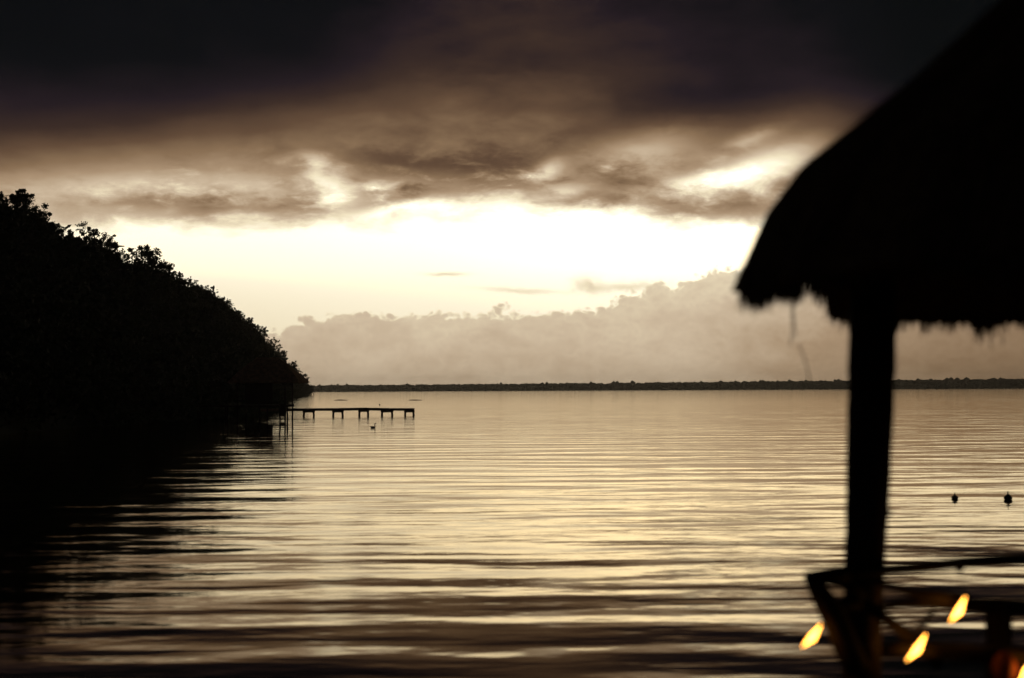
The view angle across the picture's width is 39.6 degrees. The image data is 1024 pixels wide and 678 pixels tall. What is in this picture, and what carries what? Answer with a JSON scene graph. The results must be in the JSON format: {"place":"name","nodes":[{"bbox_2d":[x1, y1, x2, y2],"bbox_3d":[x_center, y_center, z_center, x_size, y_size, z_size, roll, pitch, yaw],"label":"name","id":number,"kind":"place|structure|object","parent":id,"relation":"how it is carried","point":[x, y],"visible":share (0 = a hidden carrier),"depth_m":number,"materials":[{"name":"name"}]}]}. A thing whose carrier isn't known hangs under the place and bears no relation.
{"place":"outdoors","nodes":[
{"label":"outdoors","id":0,"kind":"place"},
{"bbox_2d":[0,284,290,433],"bbox_3d":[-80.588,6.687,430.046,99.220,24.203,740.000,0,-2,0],"label":"headland","id":1,"kind":"structure","parent":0,"point":[80,421],"depth_m":114.61,"materials":[{"name":"soil"}]},
{"bbox_2d":[0,191,7,207],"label":"broadleaf tree","id":2,"kind":"object","parent":1,"relation":"on","point":[1,197],"visible":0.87,"depth_m":168.26,"materials":[{"name":"black plant"}]},
{"bbox_2d":[4,188,51,227],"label":"broadleaf tree","id":3,"kind":"object","parent":1,"relation":"on","point":[20,199],"visible":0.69,"depth_m":171.97,"materials":[{"name":"black plant"}]},
{"bbox_2d":[48,221,65,235],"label":"broadleaf tree","id":4,"kind":"object","parent":1,"relation":"on","point":[60,231],"visible":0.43,"depth_m":178.41,"materials":[{"name":"black plant"}]},
{"bbox_2d":[75,221,92,237],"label":"broadleaf tree","id":5,"kind":"object","parent":1,"relation":"on","point":[82,224],"visible":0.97,"depth_m":184.81,"materials":[{"name":"black plant"}]},
{"bbox_2d":[83,226,124,252],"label":"broadleaf tree","id":6,"kind":"object","parent":1,"relation":"on","point":[96,232],"visible":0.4,"depth_m":187.58,"materials":[{"name":"black plant"}]},
{"bbox_2d":[113,249,127,264],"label":"broadleaf tree","id":7,"kind":"object","parent":1,"relation":"on","point":[119,253],"visible":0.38,"depth_m":191.00,"materials":[{"name":"black plant"}]},
{"bbox_2d":[127,244,174,279],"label":"broadleaf tree","id":8,"kind":"object","parent":1,"relation":"on","point":[148,253],"visible":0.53,"depth_m":196.32,"materials":[{"name":"black plant"}]},
{"bbox_2d":[0,199,313,430],"bbox_3d":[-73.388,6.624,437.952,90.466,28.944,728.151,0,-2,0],"label":"woodland","id":9,"kind":"object","parent":1,"relation":"on","point":[57,319],"visible":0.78,"depth_m":144.74,"materials":[{"name":"black plant"}]},
{"bbox_2d":[169,271,190,283],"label":"broadleaf tree","id":10,"kind":"object","parent":1,"relation":"on","point":[181,274],"visible":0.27,"depth_m":224.10,"materials":[{"name":"black plant"}]},
{"bbox_2d":[196,285,210,293],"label":"broadleaf tree","id":11,"kind":"object","parent":1,"relation":"on","point":[203,288],"visible":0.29,"depth_m":253.26,"materials":[{"name":"black plant"}]},
{"bbox_2d":[219,297,233,308],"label":"broadleaf tree","id":12,"kind":"object","parent":1,"relation":"on","point":[226,301],"visible":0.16,"depth_m":299.22,"materials":[{"name":"black plant"}]},
{"bbox_2d":[244,317,255,327],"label":"broadleaf tree","id":13,"kind":"object","parent":1,"relation":"on","point":[251,319],"visible":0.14,"depth_m":379.04,"materials":[{"name":"black plant"}]},
{"bbox_2d":[254,324,268,336],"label":"broadleaf tree","id":14,"kind":"object","parent":1,"relation":"on","point":[263,330],"visible":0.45,"depth_m":441.37,"materials":[{"name":"black plant"}]},
{"bbox_2d":[268,337,282,349],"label":"broadleaf tree","id":15,"kind":"object","parent":1,"relation":"on","point":[274,344],"visible":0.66,"depth_m":517.02,"materials":[{"name":"black plant"}]},
{"bbox_2d":[278,350,288,361],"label":"broadleaf tree","id":16,"kind":"object","parent":1,"relation":"on","point":[282,352],"visible":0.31,"depth_m":555.64,"materials":[{"name":"black plant"}]},
{"bbox_2d":[289,361,300,371],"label":"broadleaf tree","id":17,"kind":"object","parent":1,"relation":"on","point":[295,365],"visible":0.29,"depth_m":653.34,"materials":[{"name":"black plant"}]},
{"bbox_2d":[300,373,309,384],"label":"broadleaf tree","id":18,"kind":"object","parent":1,"relation":"on","point":[305,375],"visible":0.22,"depth_m":739.29,"materials":[{"name":"black plant"}]},
{"bbox_2d":[0,388,1023,677],"bbox_3d":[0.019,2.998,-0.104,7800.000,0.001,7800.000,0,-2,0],"label":"lake water","id":19,"kind":"structure","parent":0,"point":[590,534],"depth_m":29.37,"materials":[{"name":"beige liquid"}]},
{"bbox_2d":[227,357,308,420],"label":"lake hut","id":20,"kind":"object","parent":19,"relation":"in","point":[258,377],"visible":0.98,"depth_m":141.30,"materials":[{"name":"brown wood"}]},
{"bbox_2d":[279,403,280,425],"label":"mooring pile","id":21,"kind":"object","parent":19,"relation":"in","point":[279,416],"visible":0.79,"depth_m":119.86,"materials":[{"name":"brown wood"}]},
{"bbox_2d":[261,408,414,416],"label":"pier","id":22,"kind":"structure","parent":19,"relation":"in","point":[334,410],"depth_m":160.89,"materials":[{"name":"brown wood"}]},
{"bbox_2d":[731,0,1023,677],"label":"palapa","id":23,"kind":"structure","parent":19,"relation":"in","point":[881,222],"depth_m":5.03,"materials":[{"name":"black plant"}]},
{"bbox_2d":[803,552,1023,677],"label":"railing","id":24,"kind":"object","parent":23,"relation":"attached to","point":[850,654],"visible":0.98,"depth_m":6.13,"materials":[{"name":"brown wood"}]},
{"bbox_2d":[802,578,823,646],"bbox_3d":[1.262,1.146,5.963,0.093,0.287,0.028,0,-2,0],"label":"string bulb","id":25,"kind":"object","parent":24,"relation":"hanging from","point":[812,637],"visible":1,"depth_m":5.96,"materials":[{"name":"yellow glass"}]},
{"bbox_2d":[906,610,928,660],"bbox_3d":[1.728,1.263,6.059,0.100,0.216,0.028,0,-2,0],"label":"string bulb","id":26,"kind":"object","parent":24,"relation":"hanging from","point":[916,649],"visible":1,"depth_m":6.05,"materials":[{"name":"yellow glass"}]},
{"bbox_2d":[950,570,967,621],"bbox_3d":[1.937,1.113,6.165,0.081,0.225,0.028,0,-2,0],"label":"string bulb","id":27,"kind":"object","parent":24,"relation":"hanging from","point":[959,610],"visible":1,"depth_m":6.16,"materials":[{"name":"yellow glass"}]},
{"bbox_2d":[992,614,1016,677],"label":"round lantern","id":28,"kind":"object","parent":24,"relation":"hanging from","point":[1004,664],"visible":1,"depth_m":6.07,"materials":[{"name":"glass"}]},
{"bbox_2d":[1004,492,1011,499],"bbox_3d":[13.024,4.146,37.345,0.221,0.315,0.215,0,-2,0],"label":"buoy","id":29,"kind":"object","parent":19,"relation":"on","point":[1007,496],"visible":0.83,"depth_m":37.28,"materials":[{"name":"black"}]},
{"bbox_2d":[0,0,1023,385],"label":"sky","id":30,"kind":"structure","parent":0,"point":[400,192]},
{"bbox_2d":[311,377,1023,391],"bbox_3d":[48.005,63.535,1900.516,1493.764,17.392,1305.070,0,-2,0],"label":"woodland","id":31,"kind":"object","parent":0,"point":[951,382],"visible":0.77,"depth_m":1782.54,"materials":[{"name":"black plant"}]}
]}

